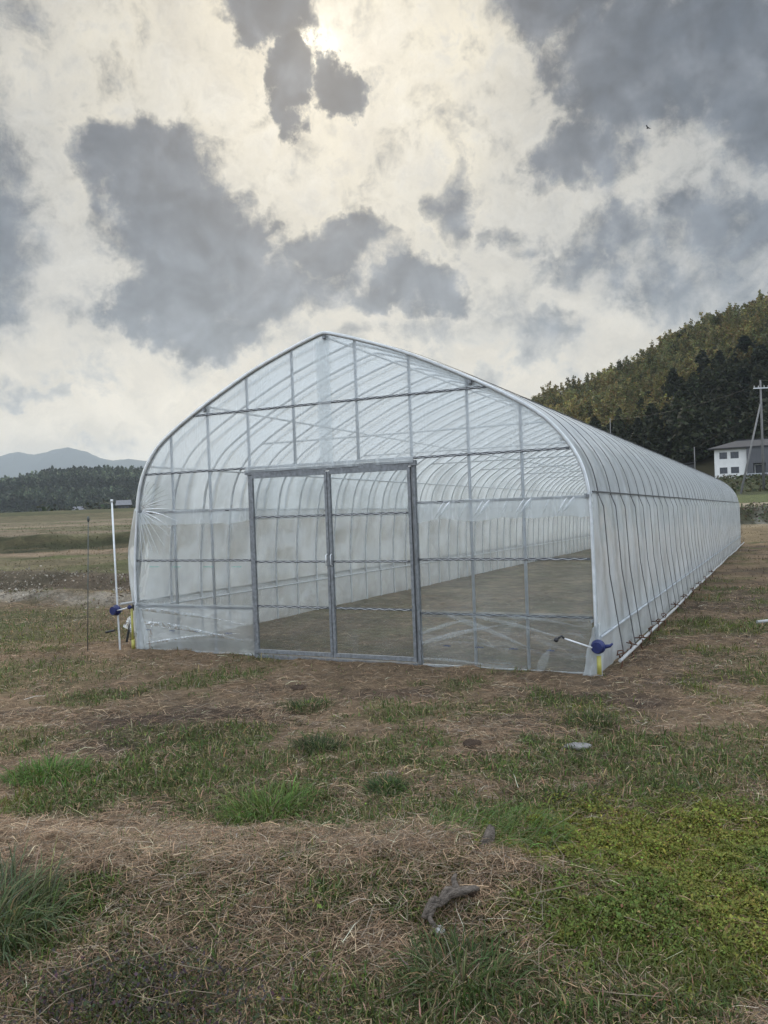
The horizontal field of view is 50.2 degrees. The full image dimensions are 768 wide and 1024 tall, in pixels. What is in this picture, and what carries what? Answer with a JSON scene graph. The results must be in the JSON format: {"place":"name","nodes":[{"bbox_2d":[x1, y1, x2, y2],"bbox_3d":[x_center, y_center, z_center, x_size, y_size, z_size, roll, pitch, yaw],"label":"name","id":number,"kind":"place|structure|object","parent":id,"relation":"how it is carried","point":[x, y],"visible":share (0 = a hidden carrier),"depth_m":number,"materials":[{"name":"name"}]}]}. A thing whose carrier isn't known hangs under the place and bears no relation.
{"place":"outdoors","nodes":[
{"label":"outdoors","id":0,"kind":"place"},
{"bbox_2d":[0,488,136,512],"bbox_3d":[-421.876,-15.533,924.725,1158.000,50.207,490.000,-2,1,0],"label":"wooded ridge","id":1,"kind":"structure","parent":0,"point":[135,493],"depth_m":792.28,"materials":[{"name":"green plant"}]},
{"bbox_2d":[0,464,142,512],"bbox_3d":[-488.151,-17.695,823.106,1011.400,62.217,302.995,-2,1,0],"label":"ridge forest","id":2,"kind":"object","parent":1,"relation":"on","point":[68,486],"visible":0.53,"depth_m":814.56,"materials":[{"name":"green plant"}]},
{"bbox_2d":[0,447,146,477],"bbox_3d":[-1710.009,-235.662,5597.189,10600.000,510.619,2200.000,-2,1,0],"label":"mountain range","id":3,"kind":"structure","parent":0,"point":[13,465],"depth_m":5887.67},
{"bbox_2d":[0,478,767,1023],"bbox_3d":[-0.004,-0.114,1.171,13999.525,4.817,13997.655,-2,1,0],"label":"ground","id":4,"kind":"structure","parent":0,"point":[556,576],"depth_m":7.56,"materials":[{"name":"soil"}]},
{"bbox_2d":[0,830,95,971],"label":"grass tuft","id":5,"kind":"object","parent":4,"relation":"on","point":[38,909],"visible":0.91,"depth_m":3.31,"materials":[{"name":"green plant"}]},
{"bbox_2d":[0,748,99,791],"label":"grass tuft","id":6,"kind":"object","parent":4,"relation":"on","point":[26,772],"visible":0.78,"depth_m":5.25,"materials":[{"name":"green plant"}]},
{"bbox_2d":[0,564,130,610],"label":"bank rubble","id":7,"kind":"object","parent":4,"relation":"on","point":[36,591],"visible":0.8,"depth_m":16.82,"materials":[{"name":"stone"},{"name":"soil"}]},
{"bbox_2d":[0,502,133,512],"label":"woodland belt","id":8,"kind":"object","parent":4,"relation":"on","point":[33,509],"visible":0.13,"depth_m":670.62,"materials":[{"name":"green plant"}]},
{"bbox_2d":[30,499,135,511],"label":"garden trees","id":9,"kind":"object","parent":4,"relation":"on","point":[101,506],"visible":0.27,"depth_m":312.95,"materials":[{"name":"green plant"}]},
{"bbox_2d":[110,499,120,649],"bbox_3d":[-3.268,0.853,10.001,0.064,2.015,0.030,-2,1,26],"label":"guide pole","id":10,"kind":"object","parent":4,"relation":"on","point":[111,500],"visible":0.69,"depth_m":9.99,"materials":[{"name":"metal"}]},
{"bbox_2d":[105,605,131,632],"bbox_3d":[-3.180,1.292,9.911,0.455,0.360,0.142,-2,1,30],"label":"film winder","id":11,"kind":"object","parent":10,"relation":"attached to","point":[115,610],"visible":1,"depth_m":9.89,"materials":[{"name":"blue plastic"}]},
{"bbox_2d":[115,500,131,507],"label":"farmhouse","id":12,"kind":"object","parent":4,"relation":"on","point":[123,503],"visible":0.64,"depth_m":298.19,"materials":[{"name":"grey tile"}]},
{"bbox_2d":[0,909,414,1023],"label":"dead nettle weeds","id":13,"kind":"object","parent":4,"relation":"on","point":[77,1015],"visible":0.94,"depth_m":2.84,"materials":[{"name":"green plant"}]},
{"bbox_2d":[207,769,332,828],"bbox_3d":[-0.635,1.578,4.510,0.753,0.234,0.702,-2,1,0],"label":"grass tuft","id":14,"kind":"object","parent":4,"relation":"on","point":[246,811],"visible":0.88,"depth_m":4.52,"materials":[{"name":"green plant"}]},
{"bbox_2d":[290,684,309,690],"bbox_3d":[-0.757,1.583,7.360,0.175,0.071,0.127,-2,1,0],"label":"soil clod","id":15,"kind":"object","parent":4,"relation":"on","point":[298,687],"visible":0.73,"depth_m":7.33,"materials":[{"name":"brown soil"}]},
{"bbox_2d":[277,695,336,714],"bbox_3d":[-0.621,1.557,6.702,0.529,0.118,0.512,-2,1,-28],"label":"grass tuft","id":16,"kind":"object","parent":4,"relation":"on","point":[303,702],"visible":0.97,"depth_m":6.68,"materials":[{"name":"green plant"}]},
{"bbox_2d":[288,729,347,755],"bbox_3d":[-0.450,1.565,5.564,0.458,0.122,0.446,-2,1,0],"label":"grass tuft","id":17,"kind":"object","parent":4,"relation":"on","point":[315,740],"visible":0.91,"depth_m":5.57,"materials":[{"name":"green plant"}]},
{"bbox_2d":[0,797,661,1023],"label":"dry stalks","id":18,"kind":"object","parent":4,"relation":"on","point":[333,954],"visible":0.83,"depth_m":3.00,"materials":[{"name":"beige plant"}]},
{"bbox_2d":[0,582,767,1023],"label":"dry straw","id":19,"kind":"object","parent":4,"relation":"on","point":[38,832],"visible":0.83,"depth_m":3.69,"materials":[{"name":"beige plant"}]},
{"bbox_2d":[87,516,89,651],"bbox_3d":[-3.554,0.917,9.859,0.098,1.739,0.034,-2,1,0],"label":"thin stake","id":20,"kind":"object","parent":19,"relation":"on","point":[88,519],"visible":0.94,"depth_m":9.86,"materials":[{"name":"grey metal"}]},
{"bbox_2d":[3,685,767,1023],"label":"chickweed ground cover","id":21,"kind":"object","parent":4,"relation":"on","point":[671,877],"visible":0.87,"depth_m":3.44,"materials":[{"name":"green plant"}]},
{"bbox_2d":[356,769,415,796],"bbox_3d":[0.009,1.551,4.703,0.374,0.143,0.371,-2,1,0],"label":"grass tuft","id":22,"kind":"object","parent":4,"relation":"on","point":[376,785],"visible":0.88,"depth_m":4.69,"materials":[{"name":"green plant"}]},
{"bbox_2d":[120,331,743,675],"bbox_3d":[5.456,-0.199,21.074,5.835,4.134,28.050,-2,1,26],"label":"greenhouse","id":23,"kind":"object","parent":4,"relation":"on","point":[330,470],"visible":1,"depth_m":10.61,"materials":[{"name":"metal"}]},
{"bbox_2d":[250,471,333,657],"bbox_3d":[-1.009,0.560,8.829,0.971,1.972,0.076,-2,1,26],"label":"door","id":24,"kind":"structure","parent":23,"relation":"in","point":[327,562],"depth_m":8.84,"materials":[{"name":"metal"}]},
{"bbox_2d":[327,466,417,661],"bbox_3d":[-0.139,0.532,8.404,0.951,1.972,0.074,-2,1,26],"label":"door","id":25,"kind":"structure","parent":23,"relation":"in","point":[393,468],"depth_m":8.39,"materials":[{"name":"metal"}]},
{"bbox_2d":[554,635,612,653],"bbox_3d":[1.806,1.196,7.431,0.521,0.182,0.151,-2,1,12],"label":"film winder","id":26,"kind":"object","parent":23,"relation":"on","point":[598,646],"visible":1,"depth_m":7.36,"materials":[{"name":"blue plastic"}]},
{"bbox_2d":[430,925,444,933],"bbox_3d":[0.207,1.611,3.159,0.061,0.037,0.053,-2,1,0],"label":"stone","id":27,"kind":"object","parent":4,"relation":"on","point":[438,928],"visible":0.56,"depth_m":3.15,"materials":[{"name":"grey stone"}]},
{"bbox_2d":[421,873,479,927],"bbox_3d":[0.276,1.523,3.221,0.154,0.111,0.281,-2,1,37],"label":"driftwood","id":28,"kind":"object","parent":4,"relation":"on","point":[448,894],"visible":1,"depth_m":3.21,"materials":[{"name":"grey wood"}]},
{"bbox_2d":[379,914,549,1023],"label":"grass tuft","id":29,"kind":"object","parent":4,"relation":"on","point":[459,956],"visible":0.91,"depth_m":2.89,"materials":[{"name":"green plant"}]},
{"bbox_2d":[463,739,481,747],"bbox_3d":[0.588,1.552,5.467,0.128,0.077,0.090,-2,1,-24],"label":"soil clod","id":30,"kind":"object","parent":4,"relation":"on","point":[469,743],"visible":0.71,"depth_m":5.44,"materials":[{"name":"brown soil"}]},
{"bbox_2d":[477,824,494,850],"bbox_3d":[0.464,1.472,3.677,0.060,0.092,0.165,-2,1,32],"label":"stone","id":31,"kind":"object","parent":4,"relation":"on","point":[489,833],"visible":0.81,"depth_m":3.66,"materials":[{"name":"grey stone"}]},
{"bbox_2d":[427,800,587,853],"bbox_3d":[0.588,1.478,3.928,0.778,0.231,0.797,-2,1,0],"label":"grass tuft","id":32,"kind":"object","parent":4,"relation":"on","point":[498,817],"visible":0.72,"depth_m":3.90,"materials":[{"name":"green plant"}]},
{"bbox_2d":[564,742,591,749],"bbox_3d":[1.270,1.539,5.378,0.187,0.057,0.103,-2,1,0],"label":"stone","id":33,"kind":"object","parent":4,"relation":"on","point":[579,745],"visible":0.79,"depth_m":5.35,"materials":[{"name":"grey stone"}]},
{"bbox_2d":[562,708,625,733],"bbox_3d":[1.525,1.506,5.966,0.504,0.111,0.469,-2,1,0],"label":"grass tuft","id":34,"kind":"object","parent":4,"relation":"on","point":[584,717],"visible":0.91,"depth_m":5.96,"materials":[{"name":"green plant"}]},
{"bbox_2d":[617,650,625,667],"bbox_3d":[2.233,1.437,7.729,0.148,0.274,0.055,-3,1,-32],"label":"ground anchor","id":35,"kind":"object","parent":4,"relation":"in","point":[620,656],"visible":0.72,"depth_m":7.72,"materials":[{"name":"metal"}]},
{"bbox_2d":[626,640,636,656],"bbox_3d":[2.502,1.436,8.291,0.055,0.274,0.148,-2,1,-16],"label":"ground anchor","id":36,"kind":"object","parent":4,"relation":"in","point":[631,643],"visible":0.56,"depth_m":8.28,"materials":[{"name":"metal"}]},
{"bbox_2d":[635,635,647,647],"bbox_3d":[2.790,1.464,8.868,0.148,0.274,0.055,-2,1,-1],"label":"ground anchor","id":37,"kind":"object","parent":4,"relation":"in","point":[639,637],"visible":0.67,"depth_m":8.87,"materials":[{"name":"metal"}]},
{"bbox_2d":[648,626,652,640],"bbox_3d":[3.061,1.445,9.407,0.055,0.274,0.148,-2,1,15],"label":"ground anchor","id":38,"kind":"object","parent":4,"relation":"in","point":[650,630],"visible":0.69,"depth_m":9.40,"materials":[{"name":"metal"}]},
{"bbox_2d":[652,619,664,632],"bbox_3d":[3.348,1.436,10.000,0.148,0.274,0.055,-2,1,30],"label":"ground anchor","id":39,"kind":"object","parent":4,"relation":"in","point":[659,621],"visible":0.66,"depth_m":9.98,"materials":[{"name":"metal"}]},
{"bbox_2d":[708,438,767,478],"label":"house","id":40,"kind":"structure","parent":4,"relation":"on","point":[731,458],"depth_m":124.13,"materials":[{"name":"white paint"}]},
{"bbox_2d":[719,452,726,458],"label":"window","id":41,"kind":"structure","parent":40,"relation":"in","point":[723,455],"depth_m":125.25,"materials":[{"name":"grey glass"}]},
{"bbox_2d":[720,467,727,473],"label":"window","id":42,"kind":"structure","parent":40,"relation":"in","point":[723,470],"depth_m":125.25,"materials":[{"name":"grey glass"}]},
{"bbox_2d":[730,451,738,458],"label":"window","id":43,"kind":"structure","parent":40,"relation":"in","point":[733,454],"depth_m":124.33,"materials":[{"name":"grey glass"}]},
{"bbox_2d":[731,467,738,472],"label":"window","id":44,"kind":"structure","parent":40,"relation":"in","point":[733,469],"depth_m":124.41,"materials":[{"name":"grey glass"}]},
{"bbox_2d":[755,465,761,477],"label":"door","id":45,"kind":"structure","parent":40,"relation":"in","point":[758,468],"depth_m":122.61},
{"bbox_2d":[714,474,767,491],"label":"bank undergrowth","id":46,"kind":"object","parent":4,"relation":"on","point":[737,486],"visible":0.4,"depth_m":107.58,"materials":[{"name":"green plant"}]},
{"bbox_2d":[740,380,767,493],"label":"utility pole","id":47,"kind":"object","parent":4,"relation":"on","point":[762,450],"visible":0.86,"depth_m":99.78,"materials":[{"name":"concrete"}]},
{"bbox_2d":[740,502,767,522],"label":"bank scrub","id":48,"kind":"object","parent":4,"relation":"on","point":[749,505],"visible":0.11,"depth_m":53.31,"materials":[{"name":"green plant"}]},
{"bbox_2d":[756,619,767,623],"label":"loose pipe","id":49,"kind":"object","parent":4,"relation":"on","point":[762,621],"visible":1,"depth_m":10.37,"materials":[{"name":"white plastic"}]},
{"bbox_2d":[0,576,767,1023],"bbox_3d":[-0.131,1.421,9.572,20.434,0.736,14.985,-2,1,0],"label":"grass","id":50,"kind":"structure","parent":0,"point":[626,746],"depth_m":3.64,"materials":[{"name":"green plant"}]},
{"bbox_2d":[0,0,767,460],"label":"sky","id":51,"kind":"structure","parent":0,"point":[193,193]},
{"bbox_2d":[604,420,718,476],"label":"hillside","id":52,"kind":"structure","parent":0,"point":[706,465],"depth_m":162.21,"materials":[{"name":"green plant"}]},
{"bbox_2d":[520,290,767,430],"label":"bamboo grove","id":53,"kind":"object","parent":52,"relation":"on","point":[603,395],"visible":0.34,"depth_m":228.61,"materials":[{"name":"green plant"}]},
{"bbox_2d":[589,338,767,460],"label":"conifer wood","id":54,"kind":"object","parent":52,"relation":"on","point":[697,425],"visible":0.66,"depth_m":172.34,"materials":[{"name":"green plant"}]},
{"bbox_2d":[731,335,756,363],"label":"conifer tree","id":55,"kind":"object","parent":52,"relation":"on","point":[744,341],"visible":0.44,"depth_m":201.55,"materials":[{"name":"green plant"}]},
{"bbox_2d":[749,343,767,368],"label":"conifer tree","id":56,"kind":"object","parent":52,"relation":"on","point":[762,346],"visible":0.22,"depth_m":191.96,"materials":[{"name":"green plant"}]}
]}

